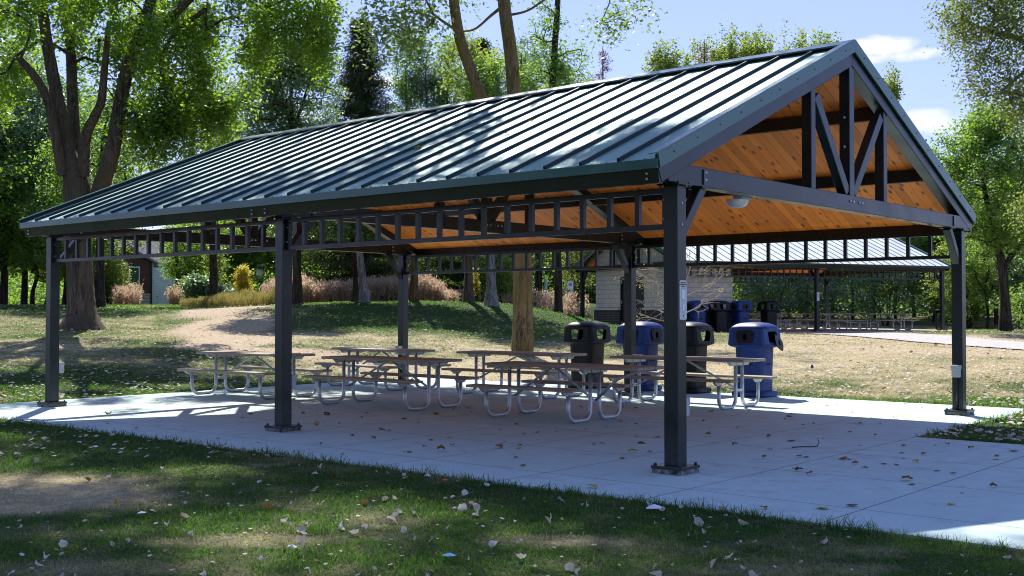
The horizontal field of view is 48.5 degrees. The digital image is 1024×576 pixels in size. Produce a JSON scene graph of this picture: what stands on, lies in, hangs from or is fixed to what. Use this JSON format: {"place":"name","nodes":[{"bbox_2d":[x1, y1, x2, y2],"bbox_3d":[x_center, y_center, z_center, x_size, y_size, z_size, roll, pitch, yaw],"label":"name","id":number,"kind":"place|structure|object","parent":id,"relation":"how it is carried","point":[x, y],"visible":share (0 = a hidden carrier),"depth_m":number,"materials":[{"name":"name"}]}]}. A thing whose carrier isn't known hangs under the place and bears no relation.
{"place":"outdoors","nodes":[
{"label":"outdoors","id":0,"kind":"place"},
{"bbox_2d":[0,299,1023,575],"bbox_3d":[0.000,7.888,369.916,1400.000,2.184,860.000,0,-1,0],"label":"ground","id":1,"kind":"structure","parent":0,"point":[250,327],"depth_m":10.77,"materials":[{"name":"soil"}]},
{"bbox_2d":[0,152,26,259],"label":"woodland tree","id":2,"kind":"object","parent":1,"relation":"on","point":[1,226],"visible":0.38,"depth_m":50.25,"materials":[{"name":"green plant"}]},
{"bbox_2d":[0,113,34,229],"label":"woodland tree","id":3,"kind":"object","parent":1,"relation":"on","point":[6,172],"visible":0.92,"depth_m":47.78,"materials":[{"name":"green plant"}]},
{"bbox_2d":[0,136,54,304],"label":"woodland tree","id":4,"kind":"object","parent":1,"relation":"on","point":[6,263],"visible":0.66,"depth_m":50.89,"materials":[{"name":"green plant"}]},
{"bbox_2d":[3,171,65,304],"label":"woodland tree","id":5,"kind":"object","parent":1,"relation":"on","point":[36,273],"visible":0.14,"depth_m":54.76,"materials":[{"name":"green plant"}]},
{"bbox_2d":[10,199,65,286],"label":"woodland tree","id":6,"kind":"object","parent":1,"relation":"on","point":[61,275],"visible":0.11,"depth_m":54.45,"materials":[{"name":"green plant"}]},
{"bbox_2d":[0,21,92,241],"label":"woodland tree","id":7,"kind":"object","parent":1,"relation":"on","point":[35,89],"visible":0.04,"depth_m":57.11,"materials":[{"name":"green plant"}]},
{"bbox_2d":[0,43,94,304],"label":"woodland tree","id":8,"kind":"object","parent":1,"relation":"on","point":[24,292],"visible":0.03,"depth_m":59.97,"materials":[{"name":"green plant"}]},
{"bbox_2d":[0,19,104,303],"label":"woodland tree","id":9,"kind":"object","parent":1,"relation":"on","point":[28,141],"visible":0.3,"depth_m":52.52,"materials":[{"name":"green plant"}]},
{"bbox_2d":[9,104,122,304],"bbox_3d":[-25.456,-4.927,64.423,9.354,12.820,7.487,0,-1,-1],"label":"woodland tree","id":10,"kind":"object","parent":1,"relation":"on","point":[64,298],"depth_m":63.89,"materials":[{"name":"green plant"}]},
{"bbox_2d":[1,52,134,303],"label":"woodland tree","id":11,"kind":"object","parent":1,"relation":"on","point":[31,111],"visible":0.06,"depth_m":54.06,"materials":[{"name":"green plant"}]},
{"bbox_2d":[0,240,174,304],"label":"house","id":12,"kind":"structure","parent":1,"relation":"on","point":[154,285],"depth_m":117.92,"materials":[{"name":"grey"}]},
{"bbox_2d":[129,267,139,285],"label":"window","id":13,"kind":"structure","parent":12,"relation":"in","point":[136,270],"depth_m":117.14,"materials":[{"name":"grey"}]},
{"bbox_2d":[28,144,156,271],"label":"woodland tree","id":14,"kind":"object","parent":1,"relation":"on","point":[141,244],"visible":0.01,"depth_m":67.88,"materials":[{"name":"green plant"}]},
{"bbox_2d":[65,241,120,286],"bbox_3d":[-23.462,-0.899,63.994,3.366,4.157,3.528,0,-1,0],"label":"garden bush","id":15,"kind":"object","parent":1,"relation":"on","point":[106,251],"visible":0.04,"depth_m":63.86,"materials":[{"name":"green plant"}]},
{"bbox_2d":[7,79,180,306],"bbox_3d":[-17.795,-4.005,48.319,7.885,9.971,6.722,0,-1,0],"label":"maple tree","id":16,"kind":"object","parent":1,"relation":"on","point":[100,297],"visible":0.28,"depth_m":47.90,"materials":[{"name":"green plant"}]},
{"bbox_2d":[93,250,135,304],"bbox_3d":[-21.998,-0.512,61.965,2.904,3.213,3.114,0,-1,0],"label":"garden bush","id":17,"kind":"object","parent":1,"relation":"on","point":[112,272],"visible":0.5,"depth_m":61.57,"materials":[{"name":"green plant"}]},
{"bbox_2d":[111,279,143,304],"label":"dry reeds","id":18,"kind":"object","parent":1,"relation":"on","point":[129,295],"visible":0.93,"depth_m":58.35,"materials":[{"name":"beige plant"}]},
{"bbox_2d":[164,285,183,304],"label":"dry reeds","id":19,"kind":"object","parent":1,"relation":"on","point":[173,296],"visible":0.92,"depth_m":58.42,"materials":[{"name":"beige plant"}]},
{"bbox_2d":[0,0,350,330],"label":"maple tree","id":20,"kind":"object","parent":1,"relation":"on","point":[181,113],"visible":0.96,"depth_m":33.36,"materials":[{"name":"green plant"}]},
{"bbox_2d":[152,220,243,286],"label":"crabapple tree","id":21,"kind":"object","parent":1,"relation":"on","point":[183,269],"visible":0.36,"depth_m":65.43,"materials":[{"name":"green plant"}]},
{"bbox_2d":[176,270,220,298],"bbox_3d":[-15.892,0.037,58.087,2.125,1.992,2.112,0,-1,10],"label":"bush","id":22,"kind":"object","parent":1,"relation":"on","point":[197,285],"visible":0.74,"depth_m":57.58,"materials":[{"name":"green plant"}]},
{"bbox_2d":[153,220,244,287],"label":"woodland tree","id":23,"kind":"object","parent":1,"relation":"on","point":[169,246],"visible":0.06,"depth_m":75.42,"materials":[{"name":"green plant"}]},
{"bbox_2d":[168,58,250,295],"bbox_3d":[-15.057,-5.311,57.056,5.088,12.585,5.268,1,-1,-36],"label":"locust tree","id":24,"kind":"object","parent":1,"relation":"on","point":[213,286],"visible":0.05,"depth_m":56.88,"materials":[{"name":"green plant"}]},
{"bbox_2d":[199,244,232,285],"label":"young tree","id":25,"kind":"object","parent":1,"relation":"on","point":[220,265],"visible":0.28,"depth_m":59.97,"materials":[{"name":"green plant"}]},
{"bbox_2d":[179,287,274,306],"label":"meadow plants","id":26,"kind":"object","parent":1,"relation":"on","point":[244,297],"visible":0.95,"depth_m":52.30,"materials":[{"name":"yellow plant"}]},
{"bbox_2d":[218,281,238,293],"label":"garden bush","id":27,"kind":"object","parent":1,"relation":"on","point":[222,288],"visible":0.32,"depth_m":58.76,"materials":[{"name":"green plant"}]},
{"bbox_2d":[206,218,274,286],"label":"woodland tree","id":28,"kind":"object","parent":1,"relation":"on","point":[238,260],"visible":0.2,"depth_m":75.74,"materials":[{"name":"green plant"}]},
{"bbox_2d":[231,262,255,293],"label":"yellow shrub","id":29,"kind":"object","parent":1,"relation":"on","point":[244,281],"visible":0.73,"depth_m":59.88,"materials":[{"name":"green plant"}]},
{"bbox_2d":[228,217,307,284],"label":"woodland tree","id":30,"kind":"object","parent":1,"relation":"on","point":[268,259],"visible":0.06,"depth_m":76.92,"materials":[{"name":"green plant"}]},
{"bbox_2d":[224,26,355,303],"bbox_3d":[-8.884,-4.978,45.819,5.775,11.586,5.750,0,-1,-14],"label":"oak tree","id":31,"kind":"object","parent":1,"relation":"on","point":[282,106],"visible":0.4,"depth_m":45.67,"materials":[{"name":"green plant"}]},
{"bbox_2d":[292,221,333,277],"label":"woodland tree","id":32,"kind":"object","parent":1,"relation":"on","point":[302,262],"visible":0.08,"depth_m":75.91,"materials":[{"name":"green plant"}]},
{"bbox_2d":[292,220,385,301],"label":"maple tree","id":33,"kind":"object","parent":1,"relation":"on","point":[368,234],"visible":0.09,"depth_m":46.13,"materials":[{"name":"green plant"}]},
{"bbox_2d":[259,272,458,302],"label":"dry reeds","id":34,"kind":"object","parent":1,"relation":"on","point":[384,288],"visible":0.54,"depth_m":53.30,"materials":[{"name":"beige plant"}]},
{"bbox_2d":[272,14,447,281],"bbox_3d":[-8.297,-7.150,61.984,9.106,15.690,8.193,-1,-1,35],"label":"spruce tree","id":35,"kind":"object","parent":1,"relation":"on","point":[366,94],"visible":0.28,"depth_m":61.49,"materials":[{"name":"green plant"}]},
{"bbox_2d":[354,223,370,302],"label":"poplar tree","id":36,"kind":"object","parent":1,"relation":"on","point":[364,295],"depth_m":45.68,"materials":[{"name":"grey plant"}]},
{"bbox_2d":[383,30,430,261],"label":"poplar tree","id":37,"kind":"object","parent":1,"relation":"on","point":[404,85],"visible":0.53,"depth_m":77.83,"materials":[{"name":"green plant"}]},
{"bbox_2d":[409,258,419,301],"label":"ash tree","id":38,"kind":"object","parent":1,"relation":"on","point":[414,293],"visible":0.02,"depth_m":45.88,"materials":[{"name":"brown plant"}]},
{"bbox_2d":[401,29,450,269],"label":"poplar tree","id":39,"kind":"object","parent":1,"relation":"on","point":[426,79],"visible":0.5,"depth_m":77.70,"materials":[{"name":"green plant"}]},
{"bbox_2d":[421,31,464,282],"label":"poplar tree","id":40,"kind":"object","parent":1,"relation":"on","point":[445,92],"visible":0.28,"depth_m":77.81,"materials":[{"name":"green plant"}]},
{"bbox_2d":[433,28,505,302],"bbox_3d":[-1.793,-4.877,46.033,5.314,11.236,4.815,-1,-1,26],"label":"ash tree","id":41,"kind":"object","parent":1,"relation":"on","point":[468,290],"visible":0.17,"depth_m":45.88,"materials":[{"name":"green plant"}]},
{"bbox_2d":[473,267,482,301],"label":"garden bush","id":42,"kind":"object","parent":1,"relation":"on","point":[476,284],"visible":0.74,"depth_m":53.96,"materials":[{"name":"yellow plant"}]},
{"bbox_2d":[419,38,537,298],"bbox_3d":[-1.899,-6.696,63.249,7.053,14.656,6.722,0,-1,0],"label":"spruce tree","id":43,"kind":"object","parent":1,"relation":"on","point":[457,278],"visible":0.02,"depth_m":62.24,"materials":[{"name":"green plant"}]},
{"bbox_2d":[462,255,497,301],"bbox_3d":[-1.589,-0.616,55.994,1.917,2.980,1.667,0,-1,-20],"label":"garden bush","id":44,"kind":"object","parent":1,"relation":"on","point":[482,276],"visible":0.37,"depth_m":55.82,"materials":[{"name":"green plant"}]},
{"bbox_2d":[0,221,991,312],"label":"distant woodland","id":45,"kind":"object","parent":1,"relation":"on","point":[319,276],"depth_m":98.78,"materials":[{"name":"green plant"}]},
{"bbox_2d":[484,254,512,302],"bbox_3d":[-0.451,-0.417,55.988,1.967,2.919,1.978,0,-1,0],"label":"garden bush","id":46,"kind":"object","parent":1,"relation":"on","point":[502,280],"visible":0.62,"depth_m":55.87,"materials":[{"name":"green plant"}]},
{"bbox_2d":[333,0,667,351],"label":"cottonwood tree","id":47,"kind":"object","parent":1,"relation":"on","point":[522,335],"visible":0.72,"depth_m":30.75,"materials":[{"name":"green plant"}]},
{"bbox_2d":[451,48,551,305],"bbox_3d":[-0.809,-4.346,44.742,5.216,10.363,5.526,0,-1,-16],"label":"basswood tree","id":48,"kind":"object","parent":1,"relation":"on","point":[491,296],"visible":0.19,"depth_m":44.34,"materials":[{"name":"green plant"}]},
{"bbox_2d":[0,441,1017,575],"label":"leaf litter","id":49,"kind":"object","parent":1,"relation":"on","point":[61,553],"visible":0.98,"depth_m":7.85,"materials":[{"name":"brown plant"}]},
{"bbox_2d":[0,377,1023,551],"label":"shelter slab","id":50,"kind":"structure","parent":1,"relation":"on","point":[743,472],"depth_m":12.85,"materials":[{"name":"concrete"}]},
{"bbox_2d":[177,351,331,399],"bbox_3d":[-4.579,1.523,20.133,2.440,0.762,1.525,-1,-1,39],"label":"picnic table","id":51,"kind":"object","parent":50,"relation":"on","point":[247,369],"visible":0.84,"depth_m":20.07,"materials":[{"name":"brown wood"}]},
{"bbox_2d":[314,347,450,390],"bbox_3d":[-2.564,1.567,22.287,1.525,0.762,2.440,1,-2,-43],"label":"picnic table","id":52,"kind":"object","parent":50,"relation":"on","point":[399,351],"visible":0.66,"depth_m":21.97,"materials":[{"name":"brown wood"}]},
{"bbox_2d":[302,355,478,410],"bbox_3d":[-1.938,1.479,17.952,2.440,0.762,1.525,-1,-1,39],"label":"picnic table","id":53,"kind":"object","parent":50,"relation":"on","point":[403,383],"visible":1,"depth_m":17.77,"materials":[{"name":"brown wood"}]},
{"bbox_2d":[19,39,975,475],"bbox_3d":[-0.405,-0.519,17.229,11.821,4.730,8.652,-1,-2,40],"label":"picnic shelter","id":54,"kind":"object","parent":50,"relation":"on","point":[823,143],"visible":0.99,"depth_m":14.72,"materials":[{"name":"paint"}]},
{"bbox_2d":[679,280,686,319],"bbox_3d":[1.586,0.112,10.525,0.007,0.365,0.127,-1,-2,40],"label":"notice sign","id":55,"kind":"object","parent":54,"relation":"attached to","point":[682,299],"visible":1,"depth_m":10.52,"materials":[{"name":"grey metal"}]},
{"bbox_2d":[441,350,586,398],"bbox_3d":[0.139,1.526,20.260,2.440,0.762,1.525,-1,-1,39],"label":"picnic table","id":56,"kind":"object","parent":50,"relation":"on","point":[557,356],"visible":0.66,"depth_m":20.11,"materials":[{"name":"brown wood"}]},
{"bbox_2d":[466,361,663,423],"bbox_3d":[0.828,1.434,15.700,2.590,0.762,1.525,-1,-1,38],"label":"picnic table","id":57,"kind":"object","parent":50,"relation":"on","point":[589,368],"visible":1,"depth_m":15.66,"materials":[{"name":"brown wood"}]},
{"bbox_2d":[563,321,610,388],"bbox_3d":[1.473,1.296,22.228,0.748,1.299,0.748,-1,-2,40],"label":"waste bin","id":58,"kind":"object","parent":50,"relation":"on","point":[589,342],"visible":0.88,"depth_m":22.02,"materials":[{"name":"black plastic"}]},
{"bbox_2d":[616,321,663,390],"bbox_3d":[2.438,1.282,21.529,0.752,1.299,0.752,-1,-2,40],"label":"waste bin","id":59,"kind":"object","parent":50,"relation":"on","point":[649,337],"visible":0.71,"depth_m":21.25,"materials":[{"name":"blue plastic"}]},
{"bbox_2d":[596,355,776,409],"bbox_3d":[2.762,1.483,18.115,2.440,0.762,1.525,-1,-1,40],"label":"picnic table","id":60,"kind":"object","parent":50,"relation":"on","point":[718,382],"visible":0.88,"depth_m":17.89,"materials":[{"name":"brown wood"}]},
{"bbox_2d":[686,322,714,393],"bbox_3d":[3.265,1.270,20.929,0.748,1.299,0.748,-1,-2,40],"label":"waste bin","id":61,"kind":"object","parent":50,"relation":"on","point":[696,345],"visible":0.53,"depth_m":20.63,"materials":[{"name":"black plastic"}]},
{"bbox_2d":[728,322,783,397],"bbox_3d":[4.285,1.251,19.963,0.800,1.299,0.752,-1,-2,40],"label":"waste bin","id":62,"kind":"object","parent":50,"relation":"on","point":[754,340],"visible":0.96,"depth_m":19.75,"materials":[{"name":"blue plastic"}]},
{"bbox_2d":[0,299,1023,406],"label":"lawn grass","id":63,"kind":"structure","parent":1,"relation":"on","point":[128,307],"depth_m":29.82,"materials":[{"name":"green plant"}]},
{"bbox_2d":[0,300,1023,457],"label":"leaf litter","id":64,"kind":"object","parent":1,"relation":"on","point":[853,392],"visible":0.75,"depth_m":24.78,"materials":[{"name":"brown plant"}]},
{"bbox_2d":[0,253,1023,319],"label":"undergrowth","id":65,"kind":"object","parent":1,"relation":"on","point":[14,292],"visible":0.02,"depth_m":71.10,"materials":[{"name":"green plant"}]},
{"bbox_2d":[448,286,589,318],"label":"dry reeds","id":66,"kind":"object","parent":1,"relation":"on","point":[540,300],"visible":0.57,"depth_m":56.25,"materials":[{"name":"plant"}]},
{"bbox_2d":[496,28,595,298],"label":"willow tree","id":67,"kind":"object","parent":1,"relation":"on","point":[538,279],"visible":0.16,"depth_m":65.71,"materials":[{"name":"green plant"}]},
{"bbox_2d":[531,252,566,290],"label":"woodland tree","id":68,"kind":"object","parent":1,"relation":"on","point":[546,272],"visible":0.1,"depth_m":73.60,"materials":[{"name":"green plant"}]},
{"bbox_2d":[501,0,602,312],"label":"elm tree","id":69,"kind":"object","parent":1,"relation":"on","point":[557,69],"visible":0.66,"depth_m":45.94,"materials":[{"name":"green plant"}]},
{"bbox_2d":[543,251,594,297],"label":"woodland tree","id":70,"kind":"object","parent":1,"relation":"on","point":[548,258],"visible":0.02,"depth_m":72.01,"materials":[{"name":"green plant"}]},
{"bbox_2d":[561,251,594,300],"bbox_3d":[3.663,-1.242,63.975,2.803,4.390,2.759,0,-1,0],"label":"garden bush","id":71,"kind":"object","parent":1,"relation":"on","point":[576,283],"visible":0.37,"depth_m":63.81,"materials":[{"name":"green plant"}]},
{"bbox_2d":[567,47,614,300],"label":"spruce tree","id":72,"kind":"object","parent":1,"relation":"on","point":[606,68],"visible":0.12,"depth_m":70.27,"materials":[{"name":"green plant"}]},
{"bbox_2d":[614,249,731,322],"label":"bare sapling","id":73,"kind":"object","parent":1,"relation":"on","point":[656,289],"visible":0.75,"depth_m":33.44,"materials":[{"name":"beige"}]},
{"bbox_2d":[641,19,904,298],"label":"mulberry tree","id":74,"kind":"object","parent":1,"relation":"on","point":[662,62],"visible":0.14,"depth_m":79.35,"materials":[{"name":"green plant"}]},
{"bbox_2d":[741,277,811,315],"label":"garden bush","id":75,"kind":"object","parent":1,"relation":"on","point":[761,288],"visible":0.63,"depth_m":65.54,"materials":[{"name":"green plant"}]},
{"bbox_2d":[784,278,857,322],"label":"garden bush","id":76,"kind":"object","parent":1,"relation":"on","point":[833,296],"visible":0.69,"depth_m":65.55,"materials":[{"name":"green plant"}]},
{"bbox_2d":[822,269,886,319],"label":"woodland tree","id":77,"kind":"object","parent":1,"relation":"on","point":[851,286],"visible":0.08,"depth_m":69.57,"materials":[{"name":"green plant"}]},
{"bbox_2d":[780,328,974,332],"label":"pavilion slab","id":78,"kind":"structure","parent":1,"relation":"on","point":[827,330],"depth_m":50.88,"materials":[{"name":"grey concrete"}]},
{"bbox_2d":[593,248,732,330],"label":"service building","id":79,"kind":"structure","parent":78,"relation":"on","point":[609,308],"depth_m":47.34,"materials":[{"name":"brick"}]},
{"bbox_2d":[621,276,643,323],"bbox_3d":[5.156,0.678,48.397,0.160,2.350,2.000,1,-1,-25],"label":"door","id":80,"kind":"structure","parent":79,"relation":"in","point":[639,291],"depth_m":48.11,"materials":[{"name":"black"}]},
{"bbox_2d":[687,300,708,331],"bbox_3d":[7.362,1.138,45.186,0.752,1.299,0.752,1,-1,-25],"label":"waste bin","id":81,"kind":"object","parent":78,"relation":"on","point":[693,314],"visible":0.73,"depth_m":44.94,"materials":[{"name":"blue plastic"}]},
{"bbox_2d":[708,300,729,332],"bbox_3d":[8.283,1.146,45.586,0.748,1.299,0.748,1,-1,-25],"label":"waste bin","id":82,"kind":"object","parent":78,"relation":"on","point":[718,318],"visible":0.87,"depth_m":45.34,"materials":[{"name":"black plastic"}]},
{"bbox_2d":[730,300,752,325],"bbox_3d":[9.263,1.154,45.986,0.752,1.299,0.752,1,-1,-25],"label":"waste bin","id":83,"kind":"object","parent":78,"relation":"on","point":[740,309],"visible":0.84,"depth_m":45.74,"materials":[{"name":"blue plastic"}]},
{"bbox_2d":[574,238,950,331],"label":"picnic pavilion","id":84,"kind":"structure","parent":78,"relation":"on","point":[816,272],"depth_m":49.56,"materials":[{"name":"paint"}]},
{"bbox_2d":[757,301,779,325],"bbox_3d":[10.566,1.170,46.786,0.748,1.299,0.748,1,-1,-25],"label":"waste bin","id":85,"kind":"object","parent":78,"relation":"on","point":[768,313],"visible":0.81,"depth_m":46.56,"materials":[{"name":"black plastic"}]},
{"bbox_2d":[749,314,791,330],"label":"picnic table","id":86,"kind":"object","parent":78,"relation":"on","point":[785,321],"visible":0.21,"depth_m":48.98,"materials":[{"name":"brown wood"}]},
{"bbox_2d":[784,313,843,328],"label":"picnic table","id":87,"kind":"object","parent":78,"relation":"on","point":[797,314],"visible":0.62,"depth_m":54.59,"materials":[{"name":"brown wood"}]},
{"bbox_2d":[800,313,865,330],"bbox_3d":[14.331,1.519,50.760,2.440,0.762,1.525,1,-1,-27],"label":"picnic table","id":88,"kind":"object","parent":78,"relation":"on","point":[840,320],"visible":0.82,"depth_m":50.73,"materials":[{"name":"brown wood"}]},
{"bbox_2d":[859,313,918,329],"bbox_3d":[17.045,1.540,51.799,2.440,0.762,1.525,0,-1,-22],"label":"picnic table","id":89,"kind":"object","parent":78,"relation":"on","point":[888,314],"visible":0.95,"depth_m":51.57,"materials":[{"name":"brown wood"}]},
{"bbox_2d":[732,272,1023,321],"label":"undergrowth","id":90,"kind":"object","parent":1,"relation":"on","point":[742,287],"visible":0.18,"depth_m":69.87,"materials":[{"name":"green plant"}]},
{"bbox_2d":[842,272,929,325],"bbox_3d":[21.083,0.247,64.061,4.733,4.001,3.527,0,-1,11],"label":"garden bush","id":91,"kind":"object","parent":1,"relation":"on","point":[900,295],"visible":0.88,"depth_m":63.68,"materials":[{"name":"green plant"}]},
{"bbox_2d":[867,237,927,319],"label":"woodland tree","id":92,"kind":"object","parent":1,"relation":"on","point":[892,284],"visible":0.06,"depth_m":69.91,"materials":[{"name":"green plant"}]},
{"bbox_2d":[782,333,1023,348],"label":"footpath","id":93,"kind":"structure","parent":1,"relation":"on","point":[943,339],"depth_m":38.33,"materials":[{"name":"grey concrete"}]},
{"bbox_2d":[897,236,949,321],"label":"woodland tree","id":94,"kind":"object","parent":1,"relation":"on","point":[916,241],"visible":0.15,"depth_m":67.27,"materials":[{"name":"green plant"}]},
{"bbox_2d":[909,185,1002,313],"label":"woodland tree","id":95,"kind":"object","parent":1,"relation":"on","point":[925,239],"visible":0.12,"depth_m":65.81,"materials":[{"name":"green plant"}]},
{"bbox_2d":[921,241,998,313],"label":"woodland tree","id":96,"kind":"object","parent":1,"relation":"on","point":[948,261],"visible":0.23,"depth_m":59.84,"materials":[{"name":"green plant"}]},
{"bbox_2d":[928,278,996,327],"bbox_3d":[23.837,0.849,59.902,3.662,2.984,2.932,0,-1,0],"label":"garden bush","id":97,"kind":"object","parent":1,"relation":"on","point":[970,323],"visible":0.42,"depth_m":59.66,"materials":[{"name":"green plant"}]},
{"bbox_2d":[921,0,1023,240],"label":"birch tree","id":98,"kind":"object","parent":1,"relation":"on","point":[1009,20],"visible":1,"depth_m":26.99,"materials":[{"name":"green plant"}]},
{"bbox_2d":[923,96,1023,331],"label":"linden tree","id":99,"kind":"object","parent":1,"relation":"on","point":[968,162],"visible":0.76,"depth_m":44.41,"materials":[{"name":"green plant"}]},
{"bbox_2d":[932,183,1023,324],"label":"woodland tree","id":100,"kind":"object","parent":1,"relation":"on","point":[996,315],"visible":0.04,"depth_m":63.84,"materials":[{"name":"green plant"}]},
{"bbox_2d":[944,225,1018,328],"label":"woodland tree","id":101,"kind":"object","parent":1,"relation":"on","point":[984,287],"visible":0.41,"depth_m":57.88,"materials":[{"name":"green plant"}]},
{"bbox_2d":[980,245,1023,328],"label":"woodland tree","id":102,"kind":"object","parent":1,"relation":"on","point":[1017,276],"visible":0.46,"depth_m":55.85,"materials":[{"name":"green plant"}]},
{"bbox_2d":[988,279,1023,328],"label":"garden bush","id":103,"kind":"object","parent":1,"relation":"on","point":[1016,299],"visible":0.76,"depth_m":52.00,"materials":[{"name":"green plant"}]},
{"bbox_2d":[0,0,1023,308],"label":"sky","id":104,"kind":"structure","parent":0,"point":[886,31],"materials":[{"name":"blue"}]},
{"bbox_2d":[692,39,732,287],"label":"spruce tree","id":105,"kind":"object","parent":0,"point":[705,57],"visible":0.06,"depth_m":66.24,"materials":[{"name":"green plant"}]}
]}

